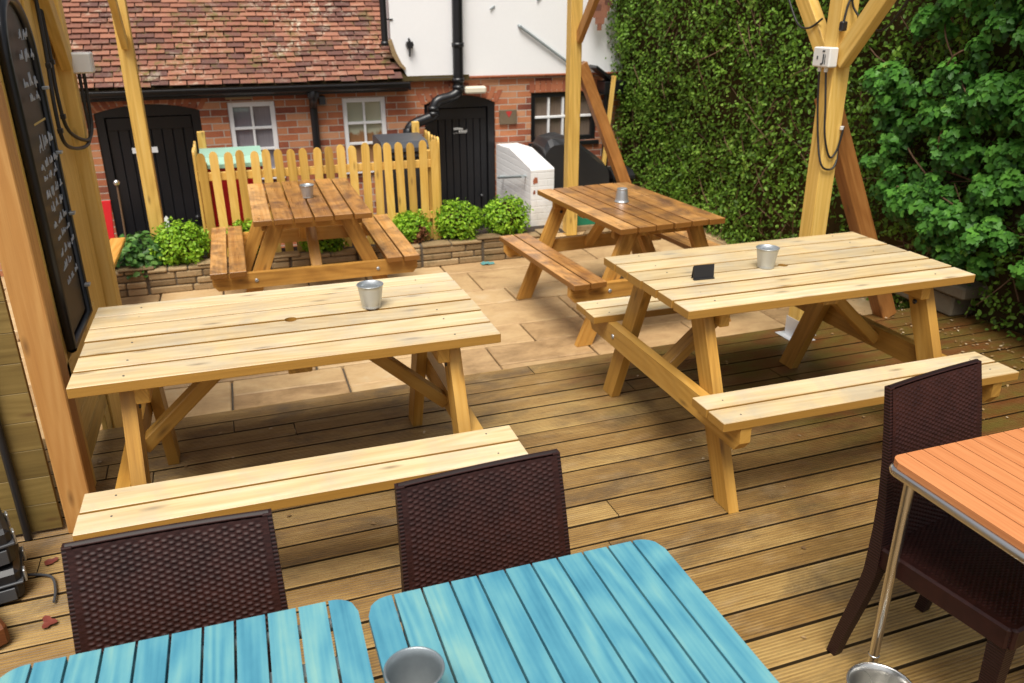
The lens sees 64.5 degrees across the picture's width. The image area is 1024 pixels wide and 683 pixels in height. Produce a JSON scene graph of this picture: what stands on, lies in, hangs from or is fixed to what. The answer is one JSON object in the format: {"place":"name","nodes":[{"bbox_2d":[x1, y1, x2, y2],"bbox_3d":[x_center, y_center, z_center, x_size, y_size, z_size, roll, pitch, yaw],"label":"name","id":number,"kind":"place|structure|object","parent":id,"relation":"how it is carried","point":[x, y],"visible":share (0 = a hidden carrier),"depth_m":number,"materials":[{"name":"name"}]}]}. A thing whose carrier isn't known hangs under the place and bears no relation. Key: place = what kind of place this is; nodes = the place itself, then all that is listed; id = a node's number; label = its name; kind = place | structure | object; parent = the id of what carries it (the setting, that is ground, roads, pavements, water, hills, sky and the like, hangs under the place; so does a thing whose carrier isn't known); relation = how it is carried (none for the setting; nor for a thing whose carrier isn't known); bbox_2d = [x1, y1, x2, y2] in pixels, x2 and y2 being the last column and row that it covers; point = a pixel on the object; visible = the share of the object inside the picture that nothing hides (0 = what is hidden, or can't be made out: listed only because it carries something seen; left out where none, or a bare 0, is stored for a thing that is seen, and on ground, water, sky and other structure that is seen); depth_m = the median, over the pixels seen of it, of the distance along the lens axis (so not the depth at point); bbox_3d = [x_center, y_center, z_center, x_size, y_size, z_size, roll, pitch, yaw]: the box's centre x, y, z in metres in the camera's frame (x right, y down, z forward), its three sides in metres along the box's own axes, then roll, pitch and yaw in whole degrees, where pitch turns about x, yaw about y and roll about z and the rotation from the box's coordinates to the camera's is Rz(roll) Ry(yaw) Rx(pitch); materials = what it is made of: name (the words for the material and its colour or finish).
{"place":"outdoors","nodes":[
{"label":"outdoors","id":0,"kind":"place"},
{"bbox_2d":[109,237,125,266],"bbox_3d":[-2.641,-0.250,5.134,0.308,0.470,1.370,-7,23,-17],"label":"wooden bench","id":1,"kind":"object","parent":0,"point":[116,245],"visible":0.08,"depth_m":5.46,"materials":[{"name":"wood"}]},
{"bbox_2d":[1,220,900,438],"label":"patio","id":2,"kind":"structure","parent":0,"point":[543,324],"depth_m":5.29,"materials":[{"name":"stone"}]},
{"bbox_2d":[0,0,122,534],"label":"timber screen","id":3,"kind":"object","parent":2,"relation":"on","point":[22,433],"visible":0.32,"depth_m":2.90,"materials":[{"name":"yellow wood"}]},
{"bbox_2d":[0,0,92,352],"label":"chalkboard","id":4,"kind":"object","parent":3,"relation":"attached to","point":[26,89],"visible":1,"depth_m":2.98,"materials":[{"name":"black paint"}]},
{"bbox_2d":[34,0,121,306],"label":"timber post","id":5,"kind":"object","parent":2,"relation":"on","point":[70,64],"visible":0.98,"depth_m":3.70,"materials":[{"name":"yellow wood"}]},
{"bbox_2d":[102,200,114,238],"bbox_3d":[-3.268,-0.902,6.441,0.220,0.420,0.030,-7,23,-17],"label":"red board","id":6,"kind":"object","parent":2,"relation":"on","point":[107,208],"visible":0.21,"depth_m":6.42,"materials":[{"name":"plastic"}]},
{"bbox_2d":[108,0,164,252],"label":"timber post","id":7,"kind":"object","parent":2,"relation":"on","point":[128,60],"visible":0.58,"depth_m":5.84,"materials":[{"name":"yellow wood"}]},
{"bbox_2d":[199,146,262,249],"bbox_3d":[-2.203,-1.070,6.524,0.460,0.928,0.520,-7,23,-17],"label":"wheelie bin","id":8,"kind":"object","parent":2,"relation":"on","point":[222,151],"visible":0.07,"depth_m":6.27,"materials":[{"name":"green plastic"}]},
{"bbox_2d":[210,178,419,292],"bbox_3d":[-1.421,-0.646,5.714,1.309,0.752,1.222,-7,23,-17],"label":"picnic table","id":9,"kind":"object","parent":2,"relation":"on","point":[334,208],"visible":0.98,"depth_m":5.34,"materials":[{"name":"brown wood"}]},
{"bbox_2d":[299,183,313,198],"bbox_3d":[-1.393,-1.024,5.525,0.097,0.089,0.097,8,24,20],"label":"metal bucket","id":10,"kind":"object","parent":9,"relation":"on","point":[307,190],"visible":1,"depth_m":5.50,"materials":[{"name":"metal"}]},
{"bbox_2d":[192,121,442,257],"bbox_3d":[-1.561,-1.198,6.674,1.876,1.045,0.630,-7,23,-17],"label":"picket fence","id":11,"kind":"object","parent":2,"relation":"on","point":[427,163],"visible":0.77,"depth_m":6.34,"materials":[{"name":"yellow wood"}]},
{"bbox_2d":[115,228,559,296],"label":"planter wall","id":12,"kind":"structure","parent":2,"relation":"on","point":[181,277],"depth_m":6.24,"materials":[{"name":"brick"}]},
{"bbox_2d":[115,225,565,268],"bbox_3d":[-1.431,-0.751,6.568,3.900,0.053,0.340,-7,23,-17],"label":"planting bed","id":13,"kind":"object","parent":12,"relation":"in","point":[529,229],"visible":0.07,"depth_m":6.99,"materials":[{"name":"soil"}]},
{"bbox_2d":[113,180,128,252],"bbox_3d":[-2.893,-0.837,6.073,0.046,0.749,0.045,-7,23,-17],"label":"garden stake","id":14,"kind":"object","parent":13,"relation":"in","point":[116,182],"visible":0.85,"depth_m":6.00,"materials":[{"name":"metal"}]},
{"bbox_2d":[109,230,174,279],"bbox_3d":[-2.779,-0.664,6.057,0.610,0.334,0.498,-7,23,-17],"label":"leafy plant","id":15,"kind":"object","parent":13,"relation":"in","point":[136,257],"visible":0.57,"depth_m":5.94,"materials":[{"name":"green plant"}]},
{"bbox_2d":[149,216,210,265],"bbox_3d":[-2.487,-0.718,6.101,0.446,0.426,0.470,8,24,20],"label":"box shrub","id":16,"kind":"object","parent":13,"relation":"in","point":[183,244],"visible":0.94,"depth_m":5.99,"materials":[{"name":"green plant"}]},
{"bbox_2d":[226,218,260,253],"bbox_3d":[-2.054,-0.757,6.248,0.320,0.382,0.317,5,23,13],"label":"box shrub","id":17,"kind":"object","parent":13,"relation":"in","point":[245,228],"visible":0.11,"depth_m":6.17,"materials":[{"name":"green plant"}]},
{"bbox_2d":[297,238,348,252],"bbox_3d":[-1.496,-0.795,6.421,0.376,0.316,0.374,-17,28,-36],"label":"box shrub","id":18,"kind":"object","parent":13,"relation":"in","point":[330,245],"visible":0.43,"depth_m":6.33,"materials":[{"name":"green plant"}]},
{"bbox_2d":[392,209,432,243],"bbox_3d":[-0.817,-0.901,6.612,0.366,0.362,0.359,3,23,9],"label":"box shrub","id":19,"kind":"object","parent":13,"relation":"in","point":[410,226],"visible":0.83,"depth_m":6.52,"materials":[{"name":"green plant"}]},
{"bbox_2d":[431,197,483,240],"bbox_3d":[-0.446,-0.986,6.731,0.452,0.424,0.463,-16,27,-34],"label":"box shrub","id":20,"kind":"object","parent":13,"relation":"in","point":[460,221],"visible":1,"depth_m":6.62,"materials":[{"name":"green plant"}]},
{"bbox_2d":[479,191,533,235],"bbox_3d":[-0.049,-1.046,6.849,0.471,0.443,0.469,0,22,0],"label":"box shrub","id":21,"kind":"object","parent":13,"relation":"in","point":[503,217],"visible":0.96,"depth_m":6.73,"materials":[{"name":"green plant"}]},
{"bbox_2d":[372,132,428,213],"bbox_3d":[-0.934,-1.262,6.926,0.380,0.968,0.500,-7,23,-17],"label":"wheelie bin","id":22,"kind":"object","parent":2,"relation":"on","point":[414,139],"visible":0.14,"depth_m":6.70,"materials":[{"name":"grey plastic"}]},
{"bbox_2d":[481,261,494,264],"bbox_3d":[-0.201,-0.646,6.656,0.110,0.016,0.070,-7,23,-17],"label":"cloth scrap","id":23,"kind":"object","parent":2,"relation":"on","point":[483,262],"visible":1,"depth_m":6.66,"materials":[{"name":"teal fabric"}]},
{"bbox_2d":[532,132,608,187],"bbox_3d":[0.588,-1.735,8.329,0.692,0.777,0.500,-6,23,-13],"label":"covered barbecue","id":24,"kind":"object","parent":2,"relation":"on","point":[549,149],"visible":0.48,"depth_m":8.08,"materials":[{"name":"black plastic"}]},
{"bbox_2d":[577,214,594,231],"bbox_3d":[0.671,-1.175,7.677,0.320,0.220,0.200,-7,23,-17],"label":"planter trough","id":25,"kind":"object","parent":2,"relation":"on","point":[584,224],"visible":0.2,"depth_m":7.60,"materials":[{"name":"green plastic"}]},
{"bbox_2d":[563,0,631,235],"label":"timber post","id":26,"kind":"object","parent":2,"relation":"on","point":[578,74],"visible":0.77,"depth_m":7.09,"materials":[{"name":"yellow wood"}]},
{"bbox_2d":[602,76,615,165],"bbox_3d":[0.947,-1.978,8.177,0.202,1.330,0.041,-18,28,-37],"label":"timber pole","id":27,"kind":"object","parent":2,"relation":"on","point":[610,105],"visible":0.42,"depth_m":8.04,"materials":[{"name":"yellow wood"}]},
{"bbox_2d":[499,182,730,346],"bbox_3d":[0.745,-0.571,5.503,1.309,0.752,1.222,-9,24,-20],"label":"picnic table","id":28,"kind":"object","parent":2,"relation":"on","point":[641,220],"visible":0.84,"depth_m":5.20,"materials":[{"name":"brown wood"}]},
{"bbox_2d":[614,187,628,202],"bbox_3d":[0.728,-0.970,5.367,0.097,0.089,0.097,0,22,2],"label":"metal bucket","id":29,"kind":"object","parent":28,"relation":"on","point":[621,195],"visible":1,"depth_m":5.34,"materials":[{"name":"metal"}]},
{"bbox_2d":[607,166,634,182],"bbox_3d":[1.090,-1.598,8.430,0.240,0.428,0.320,-7,23,-17],"label":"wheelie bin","id":30,"kind":"object","parent":2,"relation":"on","point":[631,174],"visible":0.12,"depth_m":8.27,"materials":[{"name":"black plastic"}]},
{"bbox_2d":[0,308,1023,682],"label":"deck","id":31,"kind":"structure","parent":0,"point":[634,466],"depth_m":3.19,"materials":[{"name":"brown wood"}]},
{"bbox_2d":[0,618,9,646],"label":"plant pot","id":32,"kind":"object","parent":31,"relation":"on","point":[4,636],"visible":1,"depth_m":2.41,"materials":[{"name":"orange ceramic"}]},
{"bbox_2d":[0,542,27,603],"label":"storage case","id":33,"kind":"object","parent":31,"relation":"on","point":[13,577],"visible":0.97,"depth_m":2.59,"materials":[{"name":"black plastic"}]},
{"bbox_2d":[0,508,16,566],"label":"storage case","id":34,"kind":"object","parent":33,"relation":"on","point":[8,540],"visible":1,"depth_m":2.57,"materials":[{"name":"black plastic"}]},
{"bbox_2d":[0,420,32,540],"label":"black pole","id":35,"kind":"object","parent":31,"relation":"on","point":[15,490],"visible":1,"depth_m":2.82,"materials":[{"name":"plastic"}]},
{"bbox_2d":[27,573,56,602],"bbox_3d":[-1.538,0.796,2.671,0.230,0.012,0.066,14,27,32],"label":"cord","id":36,"kind":"object","parent":31,"relation":"on","point":[53,580],"visible":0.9,"depth_m":2.69,"materials":[{"name":"grey plastic"}]},
{"bbox_2d":[0,79,95,532],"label":"timber post","id":37,"kind":"object","parent":31,"relation":"on","point":[24,274],"visible":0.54,"depth_m":2.67,"materials":[{"name":"orange wood"}]},
{"bbox_2d":[42,615,57,628],"bbox_3d":[-1.436,0.865,2.511,0.045,0.008,0.063,-20,29,-39],"label":"fallen leaf","id":38,"kind":"object","parent":31,"relation":"on","point":[48,620],"visible":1,"depth_m":2.51,"materials":[{"name":"red plant"}]},
{"bbox_2d":[44,557,58,564],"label":"fallen leaf","id":39,"kind":"object","parent":31,"relation":"on","point":[49,561],"visible":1,"depth_m":2.79,"materials":[{"name":"red plant"}]},
{"bbox_2d":[61,508,287,682],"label":"wicker chair","id":40,"kind":"object","parent":31,"relation":"on","point":[136,586],"visible":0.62,"depth_m":1.53,"materials":[{"name":"brown wicker"}]},
{"bbox_2d":[0,600,373,682],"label":"bistro table","id":41,"kind":"object","parent":31,"relation":"on","point":[153,659],"visible":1,"depth_m":1.40,"materials":[{"name":"blue paint"}]},
{"bbox_2d":[66,272,527,540],"bbox_3d":[-0.773,0.270,2.984,1.319,0.752,1.309,-7,23,-17],"label":"picnic table","id":42,"kind":"object","parent":31,"relation":"on","point":[138,357],"visible":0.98,"depth_m":2.63,"materials":[{"name":"brown wood"}]},
{"bbox_2d":[356,280,383,309],"bbox_3d":[-0.511,-0.167,2.936,0.097,0.089,0.097,-12,25,-27],"label":"metal bucket","id":43,"kind":"object","parent":42,"relation":"on","point":[370,293],"visible":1,"depth_m":2.91,"materials":[{"name":"metal"}]},
{"bbox_2d":[394,449,570,681],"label":"wicker chair","id":44,"kind":"object","parent":31,"relation":"on","point":[477,520],"visible":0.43,"depth_m":1.73,"materials":[{"name":"brown wicker"}]},
{"bbox_2d":[99,298,1023,637],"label":"leaf litter","id":45,"kind":"object","parent":31,"relation":"on","point":[703,458],"visible":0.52,"depth_m":4.31,"materials":[{"name":"beige plant"}]},
{"bbox_2d":[369,539,778,682],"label":"bistro table","id":46,"kind":"object","parent":31,"relation":"on","point":[642,611],"visible":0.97,"depth_m":1.47,"materials":[{"name":"blue paint"}]},
{"bbox_2d":[383,646,444,682],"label":"metal bucket","id":47,"kind":"object","parent":46,"relation":"on","point":[417,664],"visible":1,"depth_m":1.30,"materials":[{"name":"metal"}]},
{"bbox_2d":[576,232,1018,513],"bbox_3d":[1.141,0.026,3.555,1.319,0.752,1.309,-7,23,-17],"label":"picnic table","id":48,"kind":"object","parent":31,"relation":"on","point":[817,279],"visible":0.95,"depth_m":3.26,"materials":[{"name":"brown wood"}]},
{"bbox_2d":[691,264,714,280],"bbox_3d":[0.763,-0.279,3.236,0.093,0.057,0.036,-6,23,-14],"label":"card holder","id":49,"kind":"object","parent":48,"relation":"on","point":[702,272],"visible":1,"depth_m":3.23,"materials":[{"name":"black plastic"}]},
{"bbox_2d":[756,244,779,269],"bbox_3d":[1.056,-0.349,3.365,0.095,0.087,0.095,13,26,29],"label":"metal bucket","id":50,"kind":"object","parent":48,"relation":"on","point":[767,254],"visible":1,"depth_m":3.34,"materials":[{"name":"metal"}]},
{"bbox_2d":[775,0,908,340],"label":"timber post","id":51,"kind":"object","parent":31,"relation":"on","point":[840,38],"visible":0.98,"depth_m":4.22,"materials":[{"name":"yellow wood"}]},
{"bbox_2d":[846,662,911,682],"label":"metal bucket","id":52,"kind":"object","parent":31,"relation":"on","point":[868,672],"visible":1,"depth_m":2.13,"materials":[{"name":"metal"}]},
{"bbox_2d":[826,359,1023,682],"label":"wicker chair","id":53,"kind":"object","parent":31,"relation":"on","point":[962,572],"visible":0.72,"depth_m":2.12,"materials":[{"name":"brown wicker"}]},
{"bbox_2d":[867,427,1023,662],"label":"bistro table","id":54,"kind":"object","parent":31,"relation":"on","point":[976,484],"visible":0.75,"depth_m":1.95,"materials":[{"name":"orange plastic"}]},
{"bbox_2d":[896,289,971,316],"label":"stone block","id":55,"kind":"structure","parent":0,"point":[947,305],"depth_m":4.96,"materials":[{"name":"grey stone"}]},
{"bbox_2d":[933,280,987,300],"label":"stone block","id":56,"kind":"structure","parent":55,"relation":"on","point":[962,292],"depth_m":4.83,"materials":[{"name":"grey stone"}]},
{"label":"ground","id":57,"kind":"structure","parent":0,"visible":0},
{"bbox_2d":[0,0,626,276],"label":"brick house","id":58,"kind":"structure","parent":57,"relation":"on","point":[470,84],"depth_m":7.85,"materials":[{"name":"red brick"}]},
{"bbox_2d":[105,114,210,255],"bbox_3d":[-3.333,-1.189,7.805,0.741,1.897,0.099,-7,23,-17],"label":"door","id":59,"kind":"structure","parent":58,"relation":"in","point":[118,127],"depth_m":7.65,"materials":[{"name":"black paint"}]},
{"bbox_2d":[227,101,285,179],"bbox_3d":[-2.466,-1.925,7.796,0.490,0.728,0.105,-7,23,-17],"label":"window","id":60,"kind":"structure","parent":58,"relation":"in","point":[251,123],"depth_m":7.77,"materials":[{"name":"white paint"}]},
{"bbox_2d":[342,97,386,173],"bbox_3d":[-1.459,-2.058,8.105,0.486,0.730,0.105,-7,23,-17],"label":"window","id":61,"kind":"structure","parent":58,"relation":"in","point":[365,117],"depth_m":8.08,"materials":[{"name":"white paint"}]},
{"bbox_2d":[431,106,487,230],"bbox_3d":[-0.537,-1.538,8.671,0.595,1.860,0.099,-7,23,-17],"label":"door","id":62,"kind":"structure","parent":58,"relation":"in","point":[461,132],"depth_m":8.53,"materials":[{"name":"black paint"}]},
{"bbox_2d":[528,91,598,146],"bbox_3d":[0.550,-2.388,8.696,0.811,0.553,0.105,-7,23,-17],"label":"window","id":63,"kind":"structure","parent":58,"relation":"in","point":[548,108],"depth_m":8.69,"materials":[{"name":"black paint"}]},
{"bbox_2d":[496,143,553,226],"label":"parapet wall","id":64,"kind":"structure","parent":57,"relation":"on","point":[524,173],"depth_m":7.86,"materials":[{"name":"white paint"}]},
{"bbox_2d":[605,0,1023,340],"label":"tall hedge","id":65,"kind":"object","parent":57,"relation":"on","point":[718,109],"visible":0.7,"depth_m":6.54,"materials":[{"name":"green plant"}]},
{"bbox_2d":[858,0,1023,289],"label":"ivy bush","id":66,"kind":"object","parent":65,"relation":"attached to","point":[947,213],"visible":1,"depth_m":4.56,"materials":[{"name":"green plant"}]}
]}

